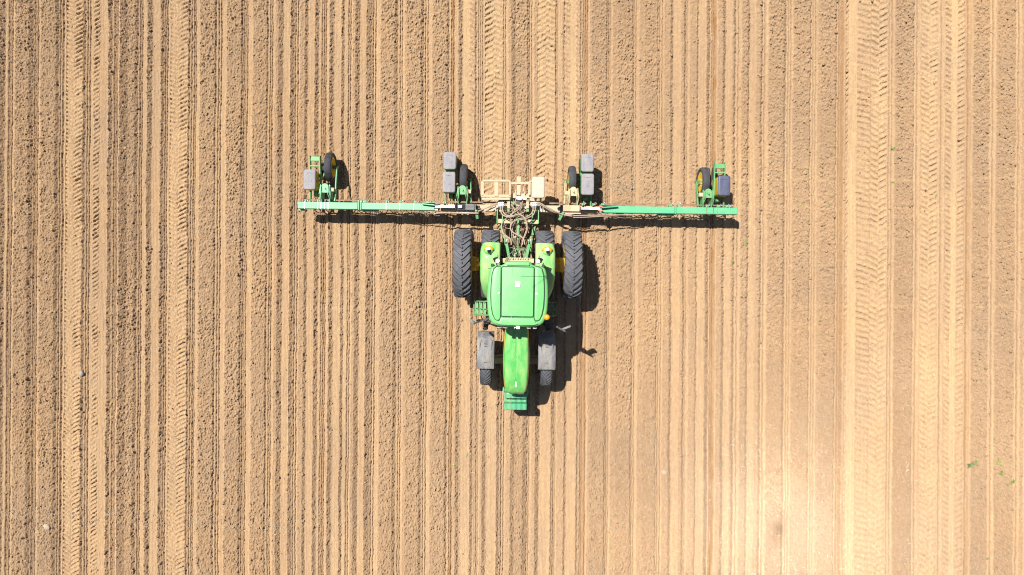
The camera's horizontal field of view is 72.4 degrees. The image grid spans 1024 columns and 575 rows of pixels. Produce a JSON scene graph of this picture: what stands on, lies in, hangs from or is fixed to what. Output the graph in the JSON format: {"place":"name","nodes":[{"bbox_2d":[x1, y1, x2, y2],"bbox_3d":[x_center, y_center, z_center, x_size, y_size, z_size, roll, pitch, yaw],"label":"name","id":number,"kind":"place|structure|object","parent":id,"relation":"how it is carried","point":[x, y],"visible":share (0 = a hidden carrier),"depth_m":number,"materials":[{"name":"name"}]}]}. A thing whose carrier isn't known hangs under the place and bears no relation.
{"place":"outdoors","nodes":[
{"label":"outdoors","id":0,"kind":"place"},
{"bbox_2d":[0,0,1023,574],"bbox_3d":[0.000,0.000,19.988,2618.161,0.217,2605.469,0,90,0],"label":"field ground","id":1,"kind":"structure","parent":0,"point":[866,376],"depth_m":20.00,"materials":[{"name":"soil"}]},
{"bbox_2d":[43,524,49,529],"bbox_3d":[-13.271,6.825,19.952,0.210,0.086,0.170,34,90,0],"label":"stone","id":2,"kind":"object","parent":1,"relation":"on","point":[47,527],"visible":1,"depth_m":19.93,"materials":[{"name":"beige stone"}]},
{"bbox_2d":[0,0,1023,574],"bbox_3d":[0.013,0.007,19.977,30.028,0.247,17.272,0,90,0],"label":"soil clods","id":3,"kind":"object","parent":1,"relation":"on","point":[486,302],"visible":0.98,"depth_m":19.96,"materials":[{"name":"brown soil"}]},
{"bbox_2d":[452,220,582,409],"bbox_3d":[0.128,0.693,18.076,3.440,3.877,5.250,1,90,0],"label":"tractor","id":4,"kind":"object","parent":1,"relation":"on","point":[517,287],"visible":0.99,"depth_m":18.19,"materials":[{"name":"green metal"}]},
{"bbox_2d":[298,152,736,260],"bbox_3d":[0.143,-2.165,18.907,12.020,2.216,3.081,1,90,0],"label":"planter","id":5,"kind":"object","parent":1,"relation":"on","point":[328,170],"visible":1,"depth_m":19.10,"materials":[{"name":"green metal"}]}
]}

